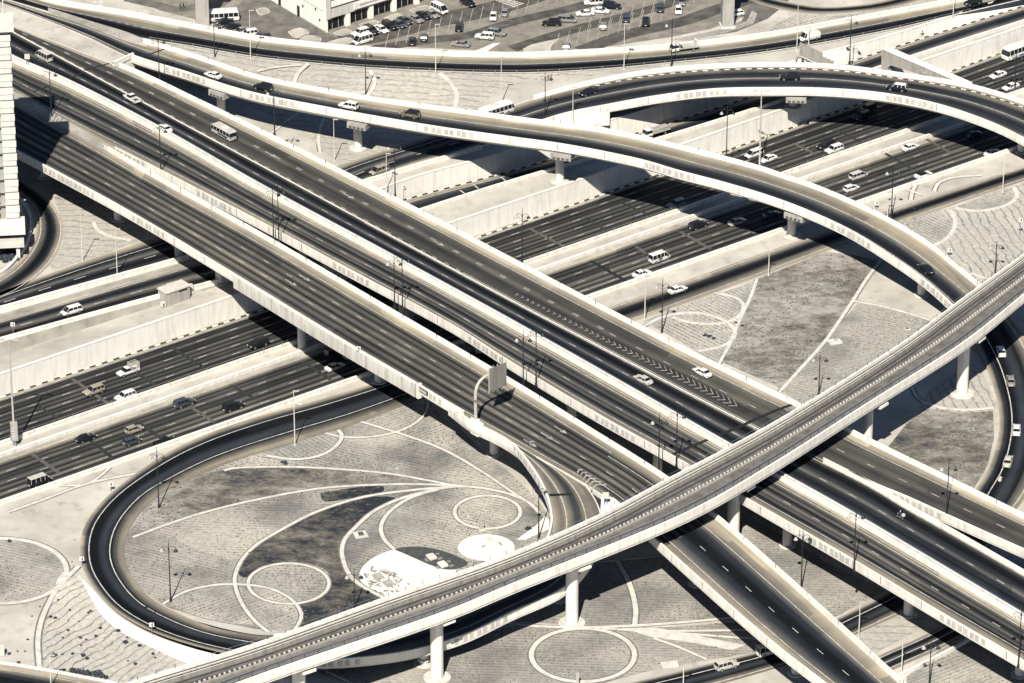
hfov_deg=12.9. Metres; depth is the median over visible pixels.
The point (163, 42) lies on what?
street lamp
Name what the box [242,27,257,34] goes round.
off road car
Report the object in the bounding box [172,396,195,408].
off road car
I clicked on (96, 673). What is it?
shrub
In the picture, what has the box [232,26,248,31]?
sedan car
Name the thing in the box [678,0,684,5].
sedan car
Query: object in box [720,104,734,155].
street lamp
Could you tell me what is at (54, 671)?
kerb wall
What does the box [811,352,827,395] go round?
street lamp
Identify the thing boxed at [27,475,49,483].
windows
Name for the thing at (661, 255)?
windows
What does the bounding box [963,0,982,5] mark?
sedan car
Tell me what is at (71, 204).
drip slope
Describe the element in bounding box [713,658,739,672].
off road car
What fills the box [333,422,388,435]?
planting bed
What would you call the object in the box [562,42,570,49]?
hatchback car
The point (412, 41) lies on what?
sedan car
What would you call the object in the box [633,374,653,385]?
sedan car
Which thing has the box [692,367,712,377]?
sedan car
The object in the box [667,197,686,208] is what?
off road car
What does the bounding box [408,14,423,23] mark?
sedan car
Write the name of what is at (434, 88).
sand slope
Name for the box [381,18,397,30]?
off road car
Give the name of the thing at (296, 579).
bed plants
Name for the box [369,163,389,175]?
minivan
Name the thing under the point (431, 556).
garden block
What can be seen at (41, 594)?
path edging
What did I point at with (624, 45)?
street lamp
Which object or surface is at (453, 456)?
path edging
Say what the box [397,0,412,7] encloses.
shop window
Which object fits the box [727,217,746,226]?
sedan car
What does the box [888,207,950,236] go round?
bed plants
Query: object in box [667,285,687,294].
sedan car
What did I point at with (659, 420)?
street lamp
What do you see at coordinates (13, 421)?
street lamp
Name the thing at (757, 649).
windows
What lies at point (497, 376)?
sign gantry
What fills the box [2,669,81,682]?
corner road markings
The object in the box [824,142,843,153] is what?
off road car
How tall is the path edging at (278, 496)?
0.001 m
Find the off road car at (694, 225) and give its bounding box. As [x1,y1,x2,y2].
[688,219,707,230]
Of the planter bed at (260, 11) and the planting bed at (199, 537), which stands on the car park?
the planter bed at (260, 11)
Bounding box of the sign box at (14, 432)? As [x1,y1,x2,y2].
[10,421,17,445]
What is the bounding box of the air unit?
[160,301,165,306]
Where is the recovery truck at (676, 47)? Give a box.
[669,38,698,53]
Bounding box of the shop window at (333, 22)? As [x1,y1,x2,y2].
[328,14,343,28]
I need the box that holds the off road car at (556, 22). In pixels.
[541,18,560,26]
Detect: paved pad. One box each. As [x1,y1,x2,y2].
[56,572,63,583]
[359,550,457,595]
[458,534,514,560]
[600,497,615,512]
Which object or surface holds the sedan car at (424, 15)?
on the car park
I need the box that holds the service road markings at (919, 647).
[880,626,961,667]
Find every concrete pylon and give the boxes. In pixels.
[194,0,210,25]
[719,0,735,28]
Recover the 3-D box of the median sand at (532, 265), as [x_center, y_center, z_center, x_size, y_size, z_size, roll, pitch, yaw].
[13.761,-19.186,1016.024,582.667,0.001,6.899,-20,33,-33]
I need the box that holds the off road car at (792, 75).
[779,71,799,80]
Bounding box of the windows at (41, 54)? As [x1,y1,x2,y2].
[36,51,52,58]
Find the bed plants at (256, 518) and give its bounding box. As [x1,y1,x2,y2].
[173,488,343,557]
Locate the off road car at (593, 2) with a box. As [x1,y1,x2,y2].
[584,0,602,5]
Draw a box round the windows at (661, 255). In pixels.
[648,252,668,259]
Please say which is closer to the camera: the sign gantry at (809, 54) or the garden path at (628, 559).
the garden path at (628, 559)
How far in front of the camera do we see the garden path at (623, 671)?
852.72 m
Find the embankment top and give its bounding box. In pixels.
[0,3,130,64]
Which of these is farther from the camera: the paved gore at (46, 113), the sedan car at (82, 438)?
the paved gore at (46, 113)
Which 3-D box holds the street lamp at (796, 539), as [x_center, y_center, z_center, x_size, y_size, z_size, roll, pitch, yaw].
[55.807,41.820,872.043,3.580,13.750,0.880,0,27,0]
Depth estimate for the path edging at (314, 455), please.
923.38 m
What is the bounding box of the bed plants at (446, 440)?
[366,402,537,506]
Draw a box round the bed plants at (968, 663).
[918,644,1023,682]
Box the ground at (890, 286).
[0,0,1023,682]
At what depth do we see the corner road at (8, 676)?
846.31 m
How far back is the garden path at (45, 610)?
866.40 m
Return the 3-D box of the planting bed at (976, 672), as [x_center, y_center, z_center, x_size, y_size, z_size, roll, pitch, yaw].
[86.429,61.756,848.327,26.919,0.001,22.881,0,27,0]
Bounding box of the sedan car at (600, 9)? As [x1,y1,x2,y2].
[591,6,609,14]
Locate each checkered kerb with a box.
[0,53,1000,397]
[403,5,1023,200]
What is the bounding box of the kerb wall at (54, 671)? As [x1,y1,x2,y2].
[0,661,119,682]
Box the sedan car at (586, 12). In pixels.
[575,9,594,16]
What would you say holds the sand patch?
on the ground at (890, 286)
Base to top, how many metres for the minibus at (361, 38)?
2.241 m
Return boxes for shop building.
[272,0,421,32]
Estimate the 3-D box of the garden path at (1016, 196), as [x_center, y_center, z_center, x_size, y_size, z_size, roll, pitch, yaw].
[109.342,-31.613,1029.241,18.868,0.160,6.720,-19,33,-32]
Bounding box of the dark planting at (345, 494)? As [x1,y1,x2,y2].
[320,486,383,501]
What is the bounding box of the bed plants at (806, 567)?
[740,514,879,615]
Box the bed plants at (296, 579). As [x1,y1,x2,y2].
[258,565,323,599]
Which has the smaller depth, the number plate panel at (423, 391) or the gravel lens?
the gravel lens
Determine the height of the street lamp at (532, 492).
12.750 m
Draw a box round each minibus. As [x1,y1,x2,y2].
[26,472,52,487]
[35,49,52,62]
[352,31,372,45]
[430,0,447,14]
[648,249,670,263]
[755,644,773,657]
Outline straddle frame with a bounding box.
[881,46,972,83]
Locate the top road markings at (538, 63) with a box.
[28,0,991,63]
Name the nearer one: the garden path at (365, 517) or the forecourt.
the garden path at (365, 517)
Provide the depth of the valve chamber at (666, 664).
849.64 m
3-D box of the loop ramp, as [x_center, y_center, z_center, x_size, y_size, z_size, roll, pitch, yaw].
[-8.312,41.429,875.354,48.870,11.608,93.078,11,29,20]
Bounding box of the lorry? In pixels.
[642,123,670,136]
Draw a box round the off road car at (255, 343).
[247,335,268,349]
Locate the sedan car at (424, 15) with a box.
[415,10,431,19]
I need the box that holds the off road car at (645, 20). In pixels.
[641,16,650,25]
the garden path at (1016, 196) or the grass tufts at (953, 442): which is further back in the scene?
the garden path at (1016, 196)
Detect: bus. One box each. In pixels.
[209,7,239,21]
[211,121,236,140]
[478,99,513,113]
[1001,40,1023,60]
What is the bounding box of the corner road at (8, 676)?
[0,665,102,682]
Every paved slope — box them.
[82,579,216,663]
[194,619,274,634]
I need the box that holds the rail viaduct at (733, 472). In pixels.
[117,252,1023,682]
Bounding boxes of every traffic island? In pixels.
[476,43,499,51]
[523,38,559,51]
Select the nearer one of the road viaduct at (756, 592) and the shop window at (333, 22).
the road viaduct at (756, 592)
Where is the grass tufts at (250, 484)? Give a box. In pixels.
[143,467,409,527]
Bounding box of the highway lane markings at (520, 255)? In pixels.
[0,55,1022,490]
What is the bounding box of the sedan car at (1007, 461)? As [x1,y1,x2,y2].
[1002,455,1013,467]
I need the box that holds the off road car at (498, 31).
[487,26,506,36]
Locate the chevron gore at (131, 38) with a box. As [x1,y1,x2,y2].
[48,8,146,46]
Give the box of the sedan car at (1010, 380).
[1005,375,1015,386]
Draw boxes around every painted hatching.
[91,0,105,5]
[137,10,154,13]
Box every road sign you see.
[24,54,29,64]
[602,492,608,504]
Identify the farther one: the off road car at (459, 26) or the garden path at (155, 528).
the off road car at (459, 26)
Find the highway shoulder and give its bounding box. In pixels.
[41,68,956,382]
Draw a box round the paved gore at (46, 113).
[13,91,102,148]
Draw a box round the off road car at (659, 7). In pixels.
[656,3,664,11]
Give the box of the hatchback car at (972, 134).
[966,130,982,138]
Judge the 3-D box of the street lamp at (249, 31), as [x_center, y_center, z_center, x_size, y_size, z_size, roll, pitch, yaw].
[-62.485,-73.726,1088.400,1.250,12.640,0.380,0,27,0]
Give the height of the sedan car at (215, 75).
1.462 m
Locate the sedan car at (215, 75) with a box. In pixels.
[204,71,222,79]
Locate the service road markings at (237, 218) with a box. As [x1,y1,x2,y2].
[2,138,476,301]
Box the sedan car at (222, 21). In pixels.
[214,17,233,25]
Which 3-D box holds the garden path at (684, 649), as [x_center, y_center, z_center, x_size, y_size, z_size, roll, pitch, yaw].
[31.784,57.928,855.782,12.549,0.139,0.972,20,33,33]
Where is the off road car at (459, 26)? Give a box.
[455,22,463,31]
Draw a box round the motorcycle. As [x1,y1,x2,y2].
[896,513,904,519]
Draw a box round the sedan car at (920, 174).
[913,170,932,178]
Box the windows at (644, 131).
[642,129,651,134]
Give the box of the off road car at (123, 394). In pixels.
[114,388,136,400]
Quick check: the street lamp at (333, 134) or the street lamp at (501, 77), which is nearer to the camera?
the street lamp at (333, 134)
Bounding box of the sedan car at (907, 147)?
[901,143,919,151]
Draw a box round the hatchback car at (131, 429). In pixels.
[124,424,143,434]
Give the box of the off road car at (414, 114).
[399,108,420,119]
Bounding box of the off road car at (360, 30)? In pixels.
[351,26,368,36]
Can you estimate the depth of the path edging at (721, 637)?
859.60 m
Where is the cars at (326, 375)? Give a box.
[38,119,913,459]
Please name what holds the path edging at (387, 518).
on the planting bed at (414, 532)
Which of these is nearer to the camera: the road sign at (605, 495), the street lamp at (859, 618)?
the street lamp at (859, 618)
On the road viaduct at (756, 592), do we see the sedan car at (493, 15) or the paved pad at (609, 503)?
the paved pad at (609, 503)
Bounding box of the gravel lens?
[395,546,467,569]
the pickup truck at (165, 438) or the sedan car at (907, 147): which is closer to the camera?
the pickup truck at (165, 438)
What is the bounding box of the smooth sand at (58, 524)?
[0,477,129,665]
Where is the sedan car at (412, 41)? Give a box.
[408,37,416,45]
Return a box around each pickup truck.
[116,359,139,377]
[123,93,140,103]
[152,435,174,445]
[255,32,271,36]
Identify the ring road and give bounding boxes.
[0,177,62,296]
[751,0,917,12]
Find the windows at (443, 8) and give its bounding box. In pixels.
[431,2,447,10]
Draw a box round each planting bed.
[0,540,63,601]
[124,434,550,629]
[168,586,252,624]
[172,486,383,560]
[241,586,297,629]
[251,565,325,601]
[271,431,337,457]
[321,622,761,682]
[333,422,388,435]
[364,402,548,517]
[384,488,533,548]
[518,557,729,625]
[536,631,629,678]
[644,282,753,361]
[739,512,884,616]
[783,303,929,403]
[900,210,951,243]
[907,641,1023,682]
[957,188,1014,209]
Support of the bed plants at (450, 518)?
on the planting bed at (414, 532)
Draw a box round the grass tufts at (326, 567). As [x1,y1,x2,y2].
[243,500,370,622]
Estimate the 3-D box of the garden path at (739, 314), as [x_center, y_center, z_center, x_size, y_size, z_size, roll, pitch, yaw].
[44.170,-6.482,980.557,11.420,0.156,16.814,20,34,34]
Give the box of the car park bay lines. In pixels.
[385,0,711,50]
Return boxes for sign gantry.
[470,360,506,436]
[795,42,833,63]
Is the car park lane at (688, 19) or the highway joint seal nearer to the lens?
the highway joint seal
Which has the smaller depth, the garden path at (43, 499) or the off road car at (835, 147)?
the garden path at (43, 499)
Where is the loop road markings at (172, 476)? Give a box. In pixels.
[88,353,477,649]
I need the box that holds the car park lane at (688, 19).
[336,0,752,50]
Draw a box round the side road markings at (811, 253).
[492,167,1023,365]
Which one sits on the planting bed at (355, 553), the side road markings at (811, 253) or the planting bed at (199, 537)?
the planting bed at (199, 537)
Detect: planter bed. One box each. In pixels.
[257,8,268,14]
[289,28,307,36]
[300,36,321,41]
[328,37,350,44]
[335,29,350,34]
[360,21,377,25]
[385,14,400,19]
[410,6,429,11]
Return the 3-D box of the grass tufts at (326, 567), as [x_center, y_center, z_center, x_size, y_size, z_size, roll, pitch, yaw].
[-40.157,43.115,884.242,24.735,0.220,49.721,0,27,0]
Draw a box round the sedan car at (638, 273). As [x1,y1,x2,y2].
[631,269,651,277]
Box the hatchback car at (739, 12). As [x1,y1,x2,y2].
[734,8,744,15]
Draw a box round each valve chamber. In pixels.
[352,530,368,538]
[650,660,678,670]
[827,333,842,344]
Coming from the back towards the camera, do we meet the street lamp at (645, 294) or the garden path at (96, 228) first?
the garden path at (96, 228)
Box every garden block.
[358,566,398,587]
[370,570,409,593]
[424,553,442,561]
[435,560,453,568]
[481,536,501,546]
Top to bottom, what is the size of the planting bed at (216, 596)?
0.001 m
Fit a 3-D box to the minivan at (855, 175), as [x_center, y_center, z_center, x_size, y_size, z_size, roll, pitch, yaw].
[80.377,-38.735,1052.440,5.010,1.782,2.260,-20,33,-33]
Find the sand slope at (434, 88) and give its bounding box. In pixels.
[45,11,668,109]
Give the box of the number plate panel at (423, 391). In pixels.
[419,387,427,395]
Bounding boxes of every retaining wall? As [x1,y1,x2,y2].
[0,25,1023,395]
[0,277,230,341]
[380,0,1023,199]
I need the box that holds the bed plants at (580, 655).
[539,631,624,676]
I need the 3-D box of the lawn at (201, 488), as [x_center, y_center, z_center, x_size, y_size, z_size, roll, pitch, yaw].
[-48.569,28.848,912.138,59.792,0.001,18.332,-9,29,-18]
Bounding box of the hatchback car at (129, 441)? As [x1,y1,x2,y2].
[121,436,141,446]
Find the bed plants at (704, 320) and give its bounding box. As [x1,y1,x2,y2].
[658,288,747,350]
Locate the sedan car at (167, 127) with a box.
[157,124,172,131]
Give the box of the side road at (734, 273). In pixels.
[482,166,1023,366]
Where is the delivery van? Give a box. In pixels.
[798,29,820,41]
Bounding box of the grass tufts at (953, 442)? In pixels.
[889,409,992,488]
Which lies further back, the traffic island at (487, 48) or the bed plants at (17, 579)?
the traffic island at (487, 48)
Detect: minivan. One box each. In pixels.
[60,303,82,316]
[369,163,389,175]
[557,14,576,23]
[744,146,763,158]
[848,170,867,180]
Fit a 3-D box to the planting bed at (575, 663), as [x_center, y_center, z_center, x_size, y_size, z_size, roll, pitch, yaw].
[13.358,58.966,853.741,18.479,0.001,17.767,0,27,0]
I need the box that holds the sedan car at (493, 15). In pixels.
[489,11,496,20]
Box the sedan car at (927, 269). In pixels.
[917,263,934,274]
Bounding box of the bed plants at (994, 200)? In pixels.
[959,189,1011,208]
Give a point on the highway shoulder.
(473, 236)
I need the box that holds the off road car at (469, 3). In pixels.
[459,0,475,7]
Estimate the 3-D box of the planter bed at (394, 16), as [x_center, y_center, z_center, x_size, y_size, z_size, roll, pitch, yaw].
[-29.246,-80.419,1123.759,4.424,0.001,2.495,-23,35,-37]
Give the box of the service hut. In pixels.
[157,279,190,306]
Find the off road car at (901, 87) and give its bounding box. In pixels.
[886,82,907,92]
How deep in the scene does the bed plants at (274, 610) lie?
867.86 m
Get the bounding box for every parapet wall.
[0,145,1017,505]
[0,201,32,275]
[0,231,270,313]
[42,0,966,57]
[296,19,1023,252]
[363,145,482,182]
[897,638,971,677]
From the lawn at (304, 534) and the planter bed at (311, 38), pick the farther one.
the planter bed at (311, 38)
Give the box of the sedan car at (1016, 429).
[1011,424,1021,435]
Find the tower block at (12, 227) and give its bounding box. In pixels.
[0,0,24,257]
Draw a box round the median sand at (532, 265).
[0,93,1023,457]
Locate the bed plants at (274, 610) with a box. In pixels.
[244,589,299,627]
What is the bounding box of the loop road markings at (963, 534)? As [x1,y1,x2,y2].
[657,319,1023,682]
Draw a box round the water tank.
[189,283,194,294]
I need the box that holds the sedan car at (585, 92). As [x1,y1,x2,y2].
[579,87,597,96]
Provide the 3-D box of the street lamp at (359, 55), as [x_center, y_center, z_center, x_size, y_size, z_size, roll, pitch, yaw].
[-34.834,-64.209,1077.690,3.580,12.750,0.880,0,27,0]
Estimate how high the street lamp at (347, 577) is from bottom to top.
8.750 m
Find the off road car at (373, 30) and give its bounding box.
[363,23,378,34]
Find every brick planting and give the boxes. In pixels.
[673,11,756,39]
[768,0,928,31]
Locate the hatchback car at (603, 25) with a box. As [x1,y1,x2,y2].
[599,22,607,29]
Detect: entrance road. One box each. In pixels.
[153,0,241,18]
[713,0,788,35]
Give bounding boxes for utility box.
[0,644,5,657]
[478,522,484,530]
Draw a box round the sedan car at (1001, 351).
[996,346,1005,356]
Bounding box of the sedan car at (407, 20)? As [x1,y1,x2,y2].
[396,16,412,24]
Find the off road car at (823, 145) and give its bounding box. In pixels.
[816,138,835,150]
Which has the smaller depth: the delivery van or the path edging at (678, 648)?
the path edging at (678, 648)
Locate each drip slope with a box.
[43,575,185,682]
[49,181,143,268]
[241,101,431,164]
[920,368,994,411]
[934,183,1023,283]
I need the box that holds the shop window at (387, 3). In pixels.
[374,0,389,14]
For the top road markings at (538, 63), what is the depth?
1099.45 m
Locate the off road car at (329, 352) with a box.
[323,347,341,358]
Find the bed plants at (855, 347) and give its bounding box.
[786,308,926,402]
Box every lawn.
[139,468,422,529]
[239,496,394,626]
[722,252,877,387]
[888,408,993,487]
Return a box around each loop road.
[80,349,484,652]
[631,317,1023,682]
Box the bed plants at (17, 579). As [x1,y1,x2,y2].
[0,543,60,599]
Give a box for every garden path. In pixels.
[0,537,68,604]
[7,472,136,512]
[35,565,80,667]
[60,467,110,485]
[91,221,130,240]
[132,483,453,537]
[162,583,302,629]
[224,466,469,485]
[233,486,444,631]
[246,562,330,604]
[256,64,301,71]
[266,429,342,459]
[271,112,300,133]
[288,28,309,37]
[293,63,309,82]
[317,117,325,151]
[321,669,351,682]
[324,400,428,437]
[340,485,540,597]
[361,421,533,505]
[366,70,376,95]
[379,489,437,549]
[438,73,458,106]
[453,494,521,529]
[507,617,732,627]
[529,628,636,682]
[594,555,663,562]
[603,627,746,631]
[614,559,637,623]
[629,629,756,639]
[643,312,736,351]
[652,637,707,659]
[672,292,744,324]
[718,279,757,363]
[778,259,881,391]
[853,300,931,320]
[909,185,916,199]
[910,387,994,410]
[933,174,981,190]
[933,210,956,245]
[954,187,1018,211]
[970,272,986,278]
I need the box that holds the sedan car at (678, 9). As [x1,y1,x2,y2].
[674,5,682,13]
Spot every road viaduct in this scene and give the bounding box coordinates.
[0,0,980,308]
[10,32,1023,615]
[12,58,1023,679]
[14,26,1023,558]
[14,100,905,682]
[479,62,1023,153]
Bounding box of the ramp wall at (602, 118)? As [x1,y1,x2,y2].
[553,108,609,125]
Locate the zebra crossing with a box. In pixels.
[496,0,523,6]
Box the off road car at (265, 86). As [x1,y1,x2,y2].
[253,81,272,91]
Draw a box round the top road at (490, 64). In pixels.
[11,0,1014,71]
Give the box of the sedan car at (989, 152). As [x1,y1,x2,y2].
[983,149,1000,155]
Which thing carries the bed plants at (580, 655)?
on the planting bed at (575, 663)
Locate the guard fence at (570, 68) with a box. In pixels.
[152,9,967,73]
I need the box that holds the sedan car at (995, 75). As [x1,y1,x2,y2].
[989,70,1006,79]
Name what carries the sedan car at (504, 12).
on the car park
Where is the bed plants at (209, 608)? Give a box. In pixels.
[170,586,247,621]
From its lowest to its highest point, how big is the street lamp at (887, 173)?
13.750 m
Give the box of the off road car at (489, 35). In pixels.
[475,31,494,40]
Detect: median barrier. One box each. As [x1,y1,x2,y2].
[0,88,1023,445]
[0,121,971,457]
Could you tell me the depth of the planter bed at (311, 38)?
1111.40 m
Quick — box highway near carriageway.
[0,125,1017,499]
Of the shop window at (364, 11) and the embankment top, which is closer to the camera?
the embankment top
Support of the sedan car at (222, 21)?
on the car park
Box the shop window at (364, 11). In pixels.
[350,7,366,22]
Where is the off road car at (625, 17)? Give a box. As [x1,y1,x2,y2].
[622,13,630,22]
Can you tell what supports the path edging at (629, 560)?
on the garden path at (628, 559)
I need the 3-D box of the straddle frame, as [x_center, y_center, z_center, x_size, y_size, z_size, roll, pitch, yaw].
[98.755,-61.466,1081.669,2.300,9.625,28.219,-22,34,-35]
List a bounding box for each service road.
[0,135,478,305]
[878,624,963,669]
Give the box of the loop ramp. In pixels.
[274,408,599,668]
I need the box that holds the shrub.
[92,669,103,676]
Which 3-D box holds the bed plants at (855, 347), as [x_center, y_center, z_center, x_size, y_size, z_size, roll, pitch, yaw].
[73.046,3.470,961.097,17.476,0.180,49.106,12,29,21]
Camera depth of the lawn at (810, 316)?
980.11 m
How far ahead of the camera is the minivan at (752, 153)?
1062.34 m
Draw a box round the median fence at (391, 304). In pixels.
[1,88,1021,440]
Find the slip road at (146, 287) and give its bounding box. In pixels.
[0,7,1023,336]
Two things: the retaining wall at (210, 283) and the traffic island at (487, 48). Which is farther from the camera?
the traffic island at (487, 48)
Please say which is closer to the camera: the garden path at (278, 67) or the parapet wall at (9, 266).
the parapet wall at (9, 266)
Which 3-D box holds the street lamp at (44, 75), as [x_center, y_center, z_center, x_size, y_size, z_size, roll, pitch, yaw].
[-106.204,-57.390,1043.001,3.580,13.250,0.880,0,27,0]
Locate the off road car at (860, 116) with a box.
[853,109,871,121]
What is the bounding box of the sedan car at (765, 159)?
[761,154,777,163]
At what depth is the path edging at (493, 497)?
902.41 m
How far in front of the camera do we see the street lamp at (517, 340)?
923.17 m
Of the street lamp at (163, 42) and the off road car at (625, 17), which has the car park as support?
the off road car at (625, 17)
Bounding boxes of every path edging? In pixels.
[0,536,70,604]
[8,472,134,512]
[33,565,80,667]
[60,468,111,486]
[132,483,463,537]
[162,583,303,629]
[223,465,452,483]
[245,562,331,604]
[267,429,344,460]
[320,669,352,682]
[323,400,429,438]
[359,421,534,504]
[377,491,436,549]
[451,494,523,529]
[506,616,731,628]
[527,629,638,682]
[593,555,661,563]
[605,629,747,631]
[614,561,639,623]
[629,631,758,640]
[653,638,706,659]
[777,259,883,391]
[908,185,918,199]
[909,387,922,402]
[931,174,980,190]
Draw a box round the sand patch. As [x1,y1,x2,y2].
[856,615,927,652]
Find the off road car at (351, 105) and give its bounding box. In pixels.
[338,100,359,110]
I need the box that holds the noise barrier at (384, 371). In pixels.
[233,274,421,398]
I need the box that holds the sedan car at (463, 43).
[451,40,470,47]
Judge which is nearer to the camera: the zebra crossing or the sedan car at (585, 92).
the sedan car at (585, 92)
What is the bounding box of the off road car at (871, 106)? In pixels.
[858,102,876,111]
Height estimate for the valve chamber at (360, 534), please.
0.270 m
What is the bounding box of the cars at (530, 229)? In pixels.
[30,139,949,472]
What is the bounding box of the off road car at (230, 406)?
[222,400,244,412]
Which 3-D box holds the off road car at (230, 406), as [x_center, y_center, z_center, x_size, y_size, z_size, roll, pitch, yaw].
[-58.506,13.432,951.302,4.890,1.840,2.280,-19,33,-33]
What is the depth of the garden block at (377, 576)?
879.16 m
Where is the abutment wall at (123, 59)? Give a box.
[112,52,134,67]
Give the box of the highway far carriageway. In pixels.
[0,54,1023,440]
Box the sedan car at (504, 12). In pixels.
[501,8,509,16]
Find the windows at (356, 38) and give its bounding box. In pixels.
[353,34,372,41]
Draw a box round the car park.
[214,0,748,51]
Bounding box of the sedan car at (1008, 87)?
[1002,82,1019,91]
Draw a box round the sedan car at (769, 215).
[762,210,780,219]
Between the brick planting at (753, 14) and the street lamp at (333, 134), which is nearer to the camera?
the street lamp at (333, 134)
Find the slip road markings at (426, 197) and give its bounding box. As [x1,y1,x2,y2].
[2,9,1022,324]
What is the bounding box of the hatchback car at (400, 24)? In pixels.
[393,19,406,28]
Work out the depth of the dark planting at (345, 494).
908.96 m
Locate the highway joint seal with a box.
[589,260,626,280]
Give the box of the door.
[297,5,299,16]
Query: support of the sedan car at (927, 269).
on the road viaduct at (902, 248)
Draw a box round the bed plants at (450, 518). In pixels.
[388,488,533,546]
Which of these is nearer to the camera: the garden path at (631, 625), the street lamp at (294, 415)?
the garden path at (631, 625)
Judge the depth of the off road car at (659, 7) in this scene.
1125.28 m
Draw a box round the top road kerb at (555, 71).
[8,0,1017,72]
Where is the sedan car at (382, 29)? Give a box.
[374,24,388,33]
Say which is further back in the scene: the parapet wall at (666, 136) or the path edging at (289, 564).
the parapet wall at (666, 136)
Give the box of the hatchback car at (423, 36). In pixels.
[420,33,427,41]
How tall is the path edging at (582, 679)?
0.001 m
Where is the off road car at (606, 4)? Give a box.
[602,0,621,9]
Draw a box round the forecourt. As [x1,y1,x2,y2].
[210,0,337,42]
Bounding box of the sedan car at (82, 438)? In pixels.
[74,433,96,443]
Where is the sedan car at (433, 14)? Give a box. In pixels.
[425,9,439,18]
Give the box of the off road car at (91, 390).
[82,382,104,396]
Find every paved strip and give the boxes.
[516,517,548,539]
[622,628,744,649]
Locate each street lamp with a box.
[0,339,18,422]
[42,69,56,116]
[49,655,54,682]
[80,211,84,261]
[115,228,119,272]
[148,447,165,507]
[151,34,165,79]
[152,126,166,169]
[159,542,177,601]
[206,20,220,56]
[249,10,253,58]
[264,185,280,238]
[266,86,280,135]
[269,182,285,242]
[293,390,298,445]
[333,119,337,160]
[345,574,362,607]
[358,52,372,94]
[385,153,390,189]
[386,260,401,309]
[387,138,402,196]
[394,257,410,310]
[435,24,439,72]
[501,57,505,100]
[514,211,529,262]
[515,330,531,385]
[527,324,544,386]
[530,482,547,538]
[538,70,552,114]
[623,23,628,69]
[644,275,649,319]
[650,412,668,469]
[654,280,670,332]
[665,18,679,66]
[668,406,685,467]
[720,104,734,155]
[753,90,769,165]
[793,528,811,586]
[796,3,802,50]
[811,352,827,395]
[844,14,857,64]
[847,506,864,571]
[858,601,865,638]
[885,164,900,218]
[901,637,908,671]
[921,638,940,682]
[940,458,957,513]
[988,244,1004,272]
[1002,154,1008,192]
[1009,53,1023,90]
[1011,608,1021,667]
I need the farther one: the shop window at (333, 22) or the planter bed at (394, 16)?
the planter bed at (394, 16)
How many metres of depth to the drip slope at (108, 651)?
856.67 m
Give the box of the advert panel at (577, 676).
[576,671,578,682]
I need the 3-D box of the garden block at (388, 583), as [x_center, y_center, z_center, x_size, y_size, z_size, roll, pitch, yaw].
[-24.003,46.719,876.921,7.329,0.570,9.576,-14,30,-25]
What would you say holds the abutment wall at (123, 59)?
on the ground at (890, 286)
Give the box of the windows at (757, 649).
[755,646,769,653]
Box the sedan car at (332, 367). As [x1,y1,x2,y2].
[324,362,345,372]
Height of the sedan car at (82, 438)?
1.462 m
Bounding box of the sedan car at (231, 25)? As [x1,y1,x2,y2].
[222,22,241,29]
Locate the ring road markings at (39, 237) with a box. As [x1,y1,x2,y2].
[0,178,60,295]
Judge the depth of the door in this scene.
1123.42 m
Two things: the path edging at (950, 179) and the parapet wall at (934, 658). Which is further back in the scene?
the path edging at (950, 179)
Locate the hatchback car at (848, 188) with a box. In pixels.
[842,184,859,192]
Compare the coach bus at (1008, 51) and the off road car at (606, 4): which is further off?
the off road car at (606, 4)
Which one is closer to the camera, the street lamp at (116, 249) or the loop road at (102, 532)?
the loop road at (102, 532)

